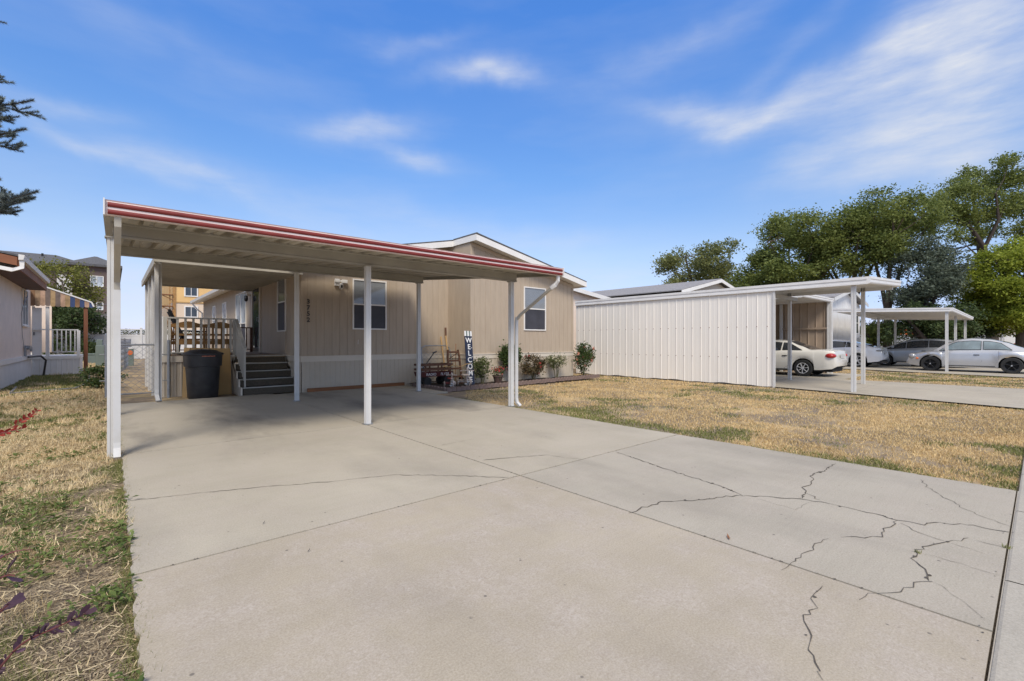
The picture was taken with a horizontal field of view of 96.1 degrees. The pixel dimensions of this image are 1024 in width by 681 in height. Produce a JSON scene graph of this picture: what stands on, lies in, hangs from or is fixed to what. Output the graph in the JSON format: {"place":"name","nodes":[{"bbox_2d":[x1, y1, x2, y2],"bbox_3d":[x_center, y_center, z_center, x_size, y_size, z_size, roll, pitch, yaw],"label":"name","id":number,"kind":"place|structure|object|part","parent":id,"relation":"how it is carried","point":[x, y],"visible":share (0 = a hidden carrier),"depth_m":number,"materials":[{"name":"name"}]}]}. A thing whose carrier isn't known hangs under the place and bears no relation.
{"place":"outdoors","nodes":[
{"label":"outdoors","id":0,"kind":"place"},
{"bbox_2d":[162,286,212,334],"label":"apartment building","id":1,"kind":"structure","parent":0,"point":[176,300],"depth_m":49.41,"materials":[{"name":"paint"}]},
{"bbox_2d":[184,287,197,296],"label":"window","id":2,"kind":"structure","parent":1,"relation":"in","point":[188,292],"depth_m":49.48,"materials":[{"name":"clear glass"}]},
{"bbox_2d":[184,306,197,317],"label":"window","id":3,"kind":"structure","parent":1,"relation":"in","point":[189,311],"depth_m":49.47,"materials":[{"name":"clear glass"}]},
{"bbox_2d":[444,372,455,386],"bbox_3d":[-1.641,1.050,12.391,0.312,0.410,0.508,0,0,-19],"label":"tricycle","id":4,"kind":"object","parent":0,"point":[453,383],"visible":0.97,"depth_m":12.34,"materials":[{"name":"metal"}]},
{"bbox_2d":[457,367,473,385],"bbox_3d":[-1.258,0.984,12.648,0.404,0.542,0.670,0,0,-19],"label":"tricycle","id":5,"kind":"object","parent":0,"point":[469,380],"visible":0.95,"depth_m":12.52,"materials":[{"name":"grey metal"}]},
{"bbox_2d":[0,356,1023,680],"bbox_3d":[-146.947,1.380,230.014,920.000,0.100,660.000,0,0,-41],"label":"ground","id":6,"kind":"structure","parent":0,"point":[134,390],"depth_m":6.76,"materials":[{"name":"beige plant"}]},
{"bbox_2d":[0,21,48,216],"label":"spruce tree","id":7,"kind":"object","parent":6,"relation":"on","point":[7,200],"visible":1,"depth_m":6.51,"materials":[{"name":"green plant"}]},
{"bbox_2d":[0,251,51,388],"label":"neighbour home","id":8,"kind":"object","parent":6,"relation":"on","point":[21,276],"visible":0.76,"depth_m":14.21,"materials":[{"name":"beige paint"}]},
{"bbox_2d":[21,288,29,326],"bbox_3d":[-16.995,-1.130,16.099,0.069,1.300,1.410,0,0,-41],"label":"window","id":9,"kind":"structure","parent":8,"relation":"in","point":[24,292],"depth_m":16.03,"materials":[{"name":"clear glass"}]},
{"bbox_2d":[0,407,96,674],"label":"barberry bush","id":10,"kind":"object","parent":6,"relation":"on","point":[19,597],"visible":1,"depth_m":1.20,"materials":[{"name":"purple plant"}]},
{"bbox_2d":[9,375,89,393],"bbox_3d":[-14.582,1.220,14.821,1.476,0.178,8.308,0,0,-41],"label":"garden hose","id":11,"kind":"object","parent":6,"relation":"on","point":[13,389],"visible":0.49,"depth_m":11.89,"materials":[{"name":"rubber"}]},
{"bbox_2d":[32,306,82,375],"bbox_3d":[-18.460,0.030,18.781,1.340,2.660,2.630,0,0,-41],"label":"side porch","id":12,"kind":"object","parent":6,"relation":"on","point":[64,363],"visible":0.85,"depth_m":17.70,"materials":[{"name":"white paint"}]},
{"bbox_2d":[32,306,41,355],"bbox_3d":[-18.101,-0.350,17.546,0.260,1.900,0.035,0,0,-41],"label":"door leaf","id":13,"kind":"structure","parent":12,"relation":"in","point":[36,312],"depth_m":17.53,"materials":[{"name":"white paint"}]},
{"bbox_2d":[0,250,121,333],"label":"apartment building","id":14,"kind":"structure","parent":6,"relation":"on","point":[99,266],"depth_m":44.63,"materials":[{"name":"brown"}]},
{"bbox_2d":[90,276,103,286],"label":"window","id":15,"kind":"structure","parent":14,"relation":"in","point":[100,279],"depth_m":44.64,"materials":[{"name":"clear glass"}]},
{"bbox_2d":[96,302,102,309],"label":"window","id":16,"kind":"structure","parent":14,"relation":"in","point":[98,306],"depth_m":44.69,"materials":[{"name":"clear glass"}]},
{"bbox_2d":[30,287,94,373],"bbox_3d":[-18.298,-0.450,18.865,1.834,3.600,2.715,0,0,-41],"label":"awning","id":17,"kind":"object","parent":6,"relation":"on","point":[51,297],"visible":0.88,"depth_m":17.89,"materials":[{"name":"metal"}]},
{"bbox_2d":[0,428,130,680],"bbox_3d":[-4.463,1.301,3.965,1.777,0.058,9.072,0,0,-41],"label":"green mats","id":18,"kind":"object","parent":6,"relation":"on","point":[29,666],"visible":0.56,"depth_m":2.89,"materials":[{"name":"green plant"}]},
{"bbox_2d":[0,360,131,630],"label":"dry grass","id":19,"kind":"structure","parent":6,"relation":"on","point":[57,412],"depth_m":5.79,"materials":[{"name":"beige plant"}]},
{"bbox_2d":[30,255,106,333],"bbox_3d":[-30.302,-1.999,30.967,5.416,7.057,4.987,0,0,-41],"label":"deciduous tree","id":20,"kind":"object","parent":6,"relation":"on","point":[80,281],"visible":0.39,"depth_m":31.10,"materials":[{"name":"green plant"}]},
{"bbox_2d":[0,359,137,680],"bbox_3d":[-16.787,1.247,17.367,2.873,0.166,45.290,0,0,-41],"label":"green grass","id":21,"kind":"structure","parent":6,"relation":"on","point":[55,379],"depth_m":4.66,"materials":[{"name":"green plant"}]},
{"bbox_2d":[0,383,140,572],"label":"straw tufts","id":22,"kind":"object","parent":6,"relation":"on","point":[47,464],"visible":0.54,"depth_m":4.21,"materials":[{"name":"beige plant"}]},
{"bbox_2d":[0,406,141,680],"bbox_3d":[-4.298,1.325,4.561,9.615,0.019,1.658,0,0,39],"label":"grass","id":23,"kind":"object","parent":6,"relation":"on","point":[84,652],"depth_m":2.16,"materials":[{"name":"beige plant"}]},
{"bbox_2d":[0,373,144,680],"bbox_3d":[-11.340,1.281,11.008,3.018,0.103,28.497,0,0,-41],"label":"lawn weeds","id":24,"kind":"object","parent":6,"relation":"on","point":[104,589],"visible":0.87,"depth_m":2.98,"materials":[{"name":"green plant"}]},
{"bbox_2d":[42,326,104,359],"bbox_3d":[-28.341,0.208,29.484,3.454,2.643,3.549,0,0,37],"label":"shrub","id":25,"kind":"object","parent":6,"relation":"on","point":[91,346],"visible":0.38,"depth_m":29.30,"materials":[{"name":"green plant"}]},
{"bbox_2d":[52,298,106,350],"bbox_3d":[-28.864,-0.648,29.878,5.104,4.357,4.273,0,0,-41],"label":"deciduous tree","id":26,"kind":"object","parent":6,"relation":"on","point":[70,317],"visible":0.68,"depth_m":29.63,"materials":[{"name":"green plant"}]},
{"bbox_2d":[88,353,94,363],"bbox_3d":[-24.297,1.050,26.579,0.460,0.600,0.340,0,0,-41],"label":"utility box","id":27,"kind":"object","parent":6,"relation":"on","point":[91,358],"visible":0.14,"depth_m":26.48,"materials":[{"name":"metal"}]},
{"bbox_2d":[95,340,103,365],"bbox_3d":[-21.006,0.650,23.478,0.340,1.400,0.300,0,0,-41],"label":"utility box","id":28,"kind":"object","parent":6,"relation":"on","point":[99,349],"visible":0.89,"depth_m":23.35,"materials":[{"name":"metal"}]},
{"bbox_2d":[68,363,130,389],"bbox_3d":[-11.255,1.015,12.576,1.062,0.811,1.085,0,0,17],"label":"shrub","id":29,"kind":"object","parent":6,"relation":"on","point":[96,370],"visible":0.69,"depth_m":12.43,"materials":[{"name":"green plant"}]},
{"bbox_2d":[99,333,106,396],"bbox_3d":[-9.279,0.583,10.484,0.170,1.495,0.068,0,0,-41],"label":"fence post","id":30,"kind":"object","parent":6,"relation":"on","point":[105,380],"visible":0.61,"depth_m":10.48,"materials":[{"name":"grey metal"}]},
{"bbox_2d":[121,343,153,394],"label":"chain link gate","id":31,"kind":"structure","parent":30,"relation":"attached to","point":[139,345],"depth_m":10.78,"materials":[{"name":"grey metal"}]},
{"bbox_2d":[31,327,199,360],"bbox_3d":[-30.071,0.210,30.173,16.360,2.380,0.160,0,0,-41],"label":"vinyl fence","id":32,"kind":"object","parent":6,"relation":"on","point":[138,339],"visible":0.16,"depth_m":32.93,"materials":[{"name":"white plastic"}]},
{"bbox_2d":[121,338,130,371],"bbox_3d":[-18.015,0.625,21.439,0.078,1.450,12.073,0,0,-38],"label":"chain link fence","id":33,"kind":"object","parent":6,"relation":"on","point":[124,341],"visible":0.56,"depth_m":21.01,"materials":[{"name":"grey metal"}]},
{"bbox_2d":[126,347,133,365],"bbox_3d":[-20.122,0.850,24.246,0.340,1.000,0.280,0,0,-41],"label":"utility pedestal","id":34,"kind":"object","parent":6,"relation":"on","point":[130,355],"visible":0.66,"depth_m":24.16,"materials":[{"name":"white paint"}]},
{"bbox_2d":[80,328,199,334],"bbox_3d":[-31.010,0.239,31.476,16.696,2.350,1.254,0,0,-41],"label":"hedge","id":35,"kind":"object","parent":6,"relation":"on","point":[125,332],"visible":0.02,"depth_m":33.86,"materials":[{"name":"green plant"}]},
{"bbox_2d":[162,340,170,397],"bbox_3d":[-7.997,0.652,10.671,0.170,1.355,0.068,0,0,-41],"label":"fence post","id":36,"kind":"object","parent":6,"relation":"on","point":[168,354],"visible":1,"depth_m":10.67,"materials":[{"name":"grey metal"}]},
{"bbox_2d":[181,349,223,398],"bbox_3d":[-7.180,0.765,10.698,0.820,1.130,0.829,0,0,-41],"label":"trash can","id":37,"kind":"object","parent":6,"relation":"on","point":[202,369],"visible":0.99,"depth_m":10.43,"materials":[{"name":"black plastic"}]},
{"bbox_2d":[182,348,231,396],"bbox_3d":[-7.382,0.750,11.152,1.010,1.160,0.320,0,0,-41],"label":"cardboard sheet","id":38,"kind":"object","parent":6,"relation":"on","point":[225,380],"visible":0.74,"depth_m":11.40,"materials":[{"name":"brown cardboard"}]},
{"bbox_2d":[141,259,302,401],"bbox_3d":[-8.060,-0.220,12.511,2.930,3.140,5.340,0,0,-41],"label":"porch","id":39,"kind":"object","parent":6,"relation":"on","point":[271,373],"visible":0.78,"depth_m":11.45,"materials":[{"name":"beige wood"}]},
{"bbox_2d":[167,309,206,354],"bbox_3d":[-8.593,-0.222,12.193,1.087,1.201,0.630,0,0,-41],"label":"rocking chair","id":40,"kind":"object","parent":39,"relation":"on","point":[170,314],"visible":0.26,"depth_m":11.87,"materials":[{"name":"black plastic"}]},
{"bbox_2d":[167,321,230,355],"bbox_3d":[-7.897,-0.053,11.752,1.509,0.870,0.500,0,0,-41],"label":"porch bench","id":41,"kind":"object","parent":39,"relation":"on","point":[204,340],"visible":0.36,"depth_m":11.50,"materials":[{"name":"wood"}]},
{"bbox_2d":[190,232,586,392],"bbox_3d":[-6.991,-0.873,20.111,9.736,4.466,18.270,0,0,-41],"label":"mobile home","id":42,"kind":"object","parent":6,"relation":"on","point":[331,334],"visible":0.55,"depth_m":13.72,"materials":[{"name":"beige"}]},
{"bbox_2d":[212,305,215,333],"bbox_3d":[-13.827,-0.925,21.370,0.029,1.350,0.900,0,0,-41],"label":"window","id":43,"kind":"structure","parent":42,"relation":"in","point":[213,307],"depth_m":21.31,"materials":[{"name":"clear glass"}]},
{"bbox_2d":[222,302,226,333],"bbox_3d":[-12.122,-0.925,19.408,0.029,1.350,0.900,0,0,-41],"label":"window","id":44,"kind":"structure","parent":42,"relation":"in","point":[224,305],"depth_m":19.37,"materials":[{"name":"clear glass"}]},
{"bbox_2d":[235,291,245,343],"bbox_3d":[-9.989,-0.725,16.955,0.029,2.050,1.750,0,0,-41],"label":"window","id":45,"kind":"structure","parent":42,"relation":"in","point":[240,305],"depth_m":16.88,"materials":[{"name":"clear glass"}]},
{"bbox_2d":[244,293,250,300],"bbox_3d":[-9.024,-1.460,15.701,0.210,0.280,0.130,0,0,-41],"label":"wall lamp","id":46,"kind":"object","parent":42,"relation":"attached to","point":[246,297],"visible":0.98,"depth_m":15.66,"materials":[{"name":"black plastic"}]},
{"bbox_2d":[253,288,258,351],"bbox_3d":[-8.409,-0.685,15.083,0.099,2.090,0.940,0,0,-41],"label":"door","id":47,"kind":"structure","parent":42,"relation":"in","point":[255,292],"depth_m":15.06,"materials":[{"name":"black plastic"}]},
{"bbox_2d":[277,279,285,331],"bbox_3d":[-6.447,-1.000,12.880,0.029,1.500,0.820,0,0,-41],"label":"window","id":48,"kind":"structure","parent":42,"relation":"in","point":[281,285],"depth_m":12.90,"materials":[{"name":"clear glass"}]},
{"bbox_2d":[334,279,347,289],"bbox_3d":[-4.501,-1.478,12.136,0.330,0.275,0.153,0,0,-41],"label":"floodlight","id":49,"kind":"object","parent":42,"relation":"attached to","point":[337,282],"visible":1,"depth_m":12.08,"materials":[{"name":"white paint"}]},
{"bbox_2d":[352,279,386,329],"bbox_3d":[-3.926,-0.985,12.732,0.980,1.370,0.029,0,0,-41],"label":"window","id":50,"kind":"structure","parent":42,"relation":"in","point":[378,288],"depth_m":12.79,"materials":[{"name":"white glass"}]},
{"bbox_2d":[524,286,545,330],"bbox_3d":[0.763,-1.040,15.218,1.000,1.420,0.029,0,0,-41],"label":"window","id":51,"kind":"structure","parent":42,"relation":"in","point":[535,317],"depth_m":15.21,"materials":[{"name":"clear glass"}]},
{"bbox_2d":[408,374,585,387],"bbox_3d":[0.122,1.252,14.820,6.630,0.035,2.090,0,0,-41],"label":"garden bed","id":52,"kind":"object","parent":6,"relation":"on","point":[447,386],"visible":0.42,"depth_m":13.43,"materials":[{"name":"brown soil"}]},
{"bbox_2d":[414,351,452,384],"bbox_3d":[-2.214,0.774,12.982,1.033,0.961,0.514,0,0,-41],"label":"toy wagon","id":53,"kind":"object","parent":52,"relation":"on","point":[441,377],"visible":0.91,"depth_m":12.86,"materials":[{"name":"brown metal"}]},
{"bbox_2d":[421,345,453,382],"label":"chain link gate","id":54,"kind":"structure","parent":52,"relation":"on","point":[433,358],"depth_m":13.82,"materials":[{"name":"metal"}]},
{"bbox_2d":[440,336,445,370],"bbox_3d":[-2.079,0.568,14.007,0.044,1.386,0.414,0,0,-35],"label":"tool handle","id":55,"kind":"object","parent":52,"relation":"on","point":[442,351],"visible":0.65,"depth_m":14.03,"materials":[{"name":"wood"}]},
{"bbox_2d":[445,328,447,349],"bbox_3d":[-1.963,0.429,14.121,0.061,1.662,0.434,0,0,-32],"label":"tool handle","id":56,"kind":"object","parent":52,"relation":"on","point":[446,338],"visible":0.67,"depth_m":14.24,"materials":[{"name":"wood"}]},
{"bbox_2d":[447,350,463,383],"bbox_3d":[-1.614,0.764,13.288,0.560,1.003,0.411,0,0,-41],"label":"hand truck","id":57,"kind":"object","parent":52,"relation":"on","point":[460,376],"visible":0.49,"depth_m":13.38,"materials":[{"name":"brown metal"}]},
{"bbox_2d":[464,331,474,384],"bbox_3d":[-1.221,0.492,13.185,0.307,1.543,0.266,0,0,-41],"label":"welcome sign","id":58,"kind":"object","parent":52,"relation":"on","point":[468,346],"visible":0.98,"depth_m":13.19,"materials":[{"name":"blue wood"}]},
{"bbox_2d":[472,356,491,383],"bbox_3d":[-0.901,0.847,13.347,0.657,0.881,0.685,0,0,-41],"label":"rose bush","id":59,"kind":"object","parent":52,"relation":"on","point":[479,365],"visible":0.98,"depth_m":13.28,"materials":[{"name":"green plant"}]},
{"bbox_2d":[488,365,504,382],"bbox_3d":[-0.384,0.981,13.641,0.701,0.548,0.568,0,0,-15],"label":"flower pot","id":60,"kind":"object","parent":52,"relation":"on","point":[497,377],"visible":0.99,"depth_m":13.54,"materials":[{"name":"ceramic"}]},
{"bbox_2d":[496,339,523,369],"bbox_3d":[-0.045,0.620,14.122,0.757,1.333,0.916,0,0,19],"label":"rose bush","id":61,"kind":"object","parent":52,"relation":"on","point":[503,356],"visible":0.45,"depth_m":13.99,"materials":[{"name":"green plant"}]},
{"bbox_2d":[519,352,547,379],"bbox_3d":[0.696,0.832,14.629,1.106,0.913,0.836,0,0,-41],"label":"rose bush","id":62,"kind":"object","parent":52,"relation":"on","point":[540,364],"visible":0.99,"depth_m":14.58,"materials":[{"name":"green plant"}]},
{"bbox_2d":[545,353,566,377],"bbox_3d":[1.456,0.826,15.453,0.989,0.924,0.749,0,0,-41],"label":"rose bush","id":63,"kind":"object","parent":52,"relation":"on","point":[552,361],"visible":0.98,"depth_m":15.36,"materials":[{"name":"green plant"}]},
{"bbox_2d":[573,341,596,374],"bbox_3d":[2.593,0.638,16.546,0.873,1.300,1.357,0,0,14],"label":"rose bush","id":64,"kind":"object","parent":52,"relation":"on","point":[584,353],"visible":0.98,"depth_m":16.40,"materials":[{"name":"green plant"}]},
{"bbox_2d":[573,278,734,368],"bbox_3d":[4.352,-1.486,30.529,16.902,5.771,15.630,0,0,-41],"label":"neighbour home","id":65,"kind":"object","parent":6,"relation":"on","point":[579,294],"visible":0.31,"depth_m":26.59,"materials":[{"name":"white paint"}]},
{"bbox_2d":[650,236,746,283],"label":"deciduous tree","id":66,"kind":"object","parent":6,"relation":"on","point":[704,266],"visible":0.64,"depth_m":59.45,"materials":[{"name":"green plant"}]},
{"bbox_2d":[718,248,805,287],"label":"deciduous tree","id":67,"kind":"object","parent":6,"relation":"on","point":[749,277],"visible":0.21,"depth_m":53.07,"materials":[{"name":"green plant"}]},
{"bbox_2d":[743,203,858,284],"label":"deciduous tree","id":68,"kind":"object","parent":6,"relation":"on","point":[793,235],"visible":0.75,"depth_m":49.38,"materials":[{"name":"green plant"}]},
{"bbox_2d":[819,292,868,342],"bbox_3d":[16.521,-0.970,33.276,7.600,4.540,13.450,0,0,-41],"label":"neighbour home","id":69,"kind":"object","parent":6,"relation":"on","point":[841,326],"visible":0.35,"depth_m":28.32,"materials":[{"name":"white paint"}]},
{"bbox_2d":[856,316,858,333],"bbox_3d":[22.687,-1.150,30.299,0.900,1.500,0.029,0,0,-41],"label":"window","id":70,"kind":"structure","parent":69,"relation":"in","point":[857,317],"depth_m":30.44,"materials":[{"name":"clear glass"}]},
{"bbox_2d":[788,198,915,294],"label":"deciduous tree","id":71,"kind":"object","parent":6,"relation":"on","point":[830,239],"visible":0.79,"depth_m":47.47,"materials":[{"name":"green plant"}]},
{"bbox_2d":[860,319,893,346],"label":"shrub","id":72,"kind":"object","parent":6,"relation":"on","point":[871,333],"visible":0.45,"depth_m":47.36,"materials":[{"name":"green plant"}]},
{"bbox_2d":[837,181,965,346],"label":"deciduous tree","id":73,"kind":"object","parent":6,"relation":"on","point":[904,204],"visible":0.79,"depth_m":45.10,"materials":[{"name":"green plant"}]},
{"bbox_2d":[872,233,983,307],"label":"olive tree","id":74,"kind":"object","parent":6,"relation":"on","point":[941,274],"visible":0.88,"depth_m":42.86,"materials":[{"name":"green plant"}]},
{"bbox_2d":[880,299,994,345],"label":"shrub","id":75,"kind":"object","parent":6,"relation":"on","point":[922,329],"visible":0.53,"depth_m":40.36,"materials":[{"name":"green plant"}]},
{"bbox_2d":[860,334,1014,343],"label":"boundary wall","id":76,"kind":"structure","parent":6,"relation":"on","point":[1006,338],"depth_m":63.82,"materials":[{"name":"white plastic"}]},
{"bbox_2d":[909,150,1023,339],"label":"deciduous tree","id":77,"kind":"object","parent":6,"relation":"on","point":[991,185],"visible":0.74,"depth_m":53.88,"materials":[{"name":"green plant"}]},
{"bbox_2d":[942,296,1005,338],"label":"shrub","id":78,"kind":"object","parent":6,"relation":"on","point":[987,334],"visible":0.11,"depth_m":43.73,"materials":[{"name":"green plant"}]},
{"bbox_2d":[946,233,1023,346],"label":"round tree","id":79,"kind":"object","parent":6,"relation":"on","point":[1002,290],"visible":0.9,"depth_m":41.58,"materials":[{"name":"green plant"}]},
{"bbox_2d":[0,0,1023,334],"label":"sky","id":80,"kind":"structure","parent":0,"point":[593,140],"materials":[{"name":"blue"}]},
{"bbox_2d":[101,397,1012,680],"bbox_3d":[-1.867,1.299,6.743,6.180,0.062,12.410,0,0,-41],"label":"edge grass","id":81,"kind":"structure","parent":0,"point":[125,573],"depth_m":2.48,"materials":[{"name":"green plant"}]},
{"bbox_2d":[121,385,1018,680],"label":"driveway","id":82,"kind":"structure","parent":0,"point":[439,535],"depth_m":2.84,"materials":[{"name":"concrete"}]},
{"bbox_2d":[103,197,563,459],"bbox_3d":[-3.413,-0.264,8.766,6.474,3.188,5.950,0,0,-41],"label":"carport","id":83,"kind":"object","parent":82,"relation":"on","point":[141,231],"visible":1,"depth_m":6.79,"materials":[{"name":"white metal"}]},
{"bbox_2d":[307,382,404,391],"bbox_3d":[-4.139,1.255,12.474,2.680,0.090,0.060,0,0,-41],"label":"plank","id":84,"kind":"object","parent":82,"relation":"on","point":[352,387],"visible":1,"depth_m":12.30,"materials":[{"name":"brown wood"}]},
{"bbox_2d":[466,369,1023,486],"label":"dry lawn grass","id":85,"kind":"structure","parent":0,"point":[960,451],"depth_m":7.86,"materials":[{"name":"beige plant"}]},
{"bbox_2d":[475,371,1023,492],"bbox_3d":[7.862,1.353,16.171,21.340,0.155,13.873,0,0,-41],"label":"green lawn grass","id":86,"kind":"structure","parent":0,"point":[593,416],"depth_m":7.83,"materials":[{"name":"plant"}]},
{"bbox_2d":[586,371,1023,407],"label":"neighbour driveway","id":87,"kind":"structure","parent":0,"point":[991,396],"depth_m":13.04,"materials":[{"name":"concrete"}]},
{"bbox_2d":[575,276,900,391],"bbox_3d":[7.420,-0.216,16.904,3.910,3.312,10.020,0,0,-41],"label":"carport","id":88,"kind":"object","parent":87,"relation":"on","point":[726,335],"visible":0.94,"depth_m":15.44,"materials":[{"name":"white paint"}]},
{"bbox_2d":[776,295,833,373],"bbox_3d":[10.126,-0.175,20.933,3.840,3.230,6.690,0,0,-41],"label":"shed","id":89,"kind":"object","parent":87,"relation":"on","point":[812,320],"visible":0.33,"depth_m":20.05,"materials":[{"name":"white paint"}]},
{"bbox_2d":[776,339,846,375],"bbox_3d":[11.134,0.677,19.582,2.033,1.445,4.892,0,0,-41],"label":"parked car","id":90,"kind":"object","parent":87,"relation":"on","point":[807,359],"visible":0.52,"depth_m":17.96,"materials":[{"name":"white paint"}]},
{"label":"side window","id":91,"kind":"part","parent":90,"relation":"part of","materials":[{"name":"black glass"}]},
{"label":"side window","id":92,"kind":"part","parent":90,"relation":"part of","materials":[{"name":"black glass"}]},
{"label":"rear window","id":93,"kind":"part","parent":90,"relation":"part of","materials":[{"name":"black glass"}]},
{"bbox_2d":[843,363,1023,376],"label":"driveway","id":94,"kind":"structure","parent":0,"point":[905,367],"depth_m":22.07,"materials":[{"name":"concrete"}]},
{"bbox_2d":[833,339,888,366],"bbox_3d":[17.933,0.662,25.937,2.079,1.455,4.980,0,0,-41],"label":"parked car","id":95,"kind":"object","parent":94,"relation":"on","point":[876,354],"visible":0.31,"depth_m":24.18,"materials":[{"name":"white paint"}]},
{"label":"side window","id":96,"kind":"part","parent":95,"relation":"part of","materials":[{"name":"black glass"}]},
{"bbox_2d":[833,307,973,371],"bbox_3d":[21.460,-0.100,25.194,9.440,3.080,4.730,0,0,-41],"label":"carport","id":97,"kind":"object","parent":94,"relation":"on","point":[945,314],"visible":0.77,"depth_m":23.98,"materials":[{"name":"white paint"}]},
{"bbox_2d":[880,339,954,367],"bbox_3d":[22.010,0.643,24.981,1.924,1.494,4.392,0,0,-41],"label":"parked car","id":98,"kind":"object","parent":94,"relation":"on","point":[900,351],"visible":0.35,"depth_m":24.65,"materials":[{"name":"grey paint"}]},
{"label":"side window","id":99,"kind":"part","parent":98,"relation":"part of","materials":[{"name":"black glass"}]},
{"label":"side window","id":100,"kind":"part","parent":98,"relation":"part of","materials":[{"name":"black glass"}]},
{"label":"side window","id":101,"kind":"part","parent":98,"relation":"part of","materials":[{"name":"black glass"}]},
{"bbox_2d":[906,338,1023,373],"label":"parked car","id":102,"kind":"object","parent":94,"relation":"on","point":[978,353],"visible":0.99,"depth_m":20.15,"materials":[{"name":"silver metal"}]},
{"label":"side window","id":103,"kind":"part","parent":102,"relation":"part of","materials":[{"name":"grey glass"}]},
{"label":"side window","id":104,"kind":"part","parent":102,"relation":"part of","materials":[{"name":"grey glass"}]},
{"bbox_2d":[990,461,1023,680],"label":"sidewalk","id":105,"kind":"structure","parent":0,"point":[1008,662],"depth_m":2.17,"materials":[{"name":"concrete"}]}
]}

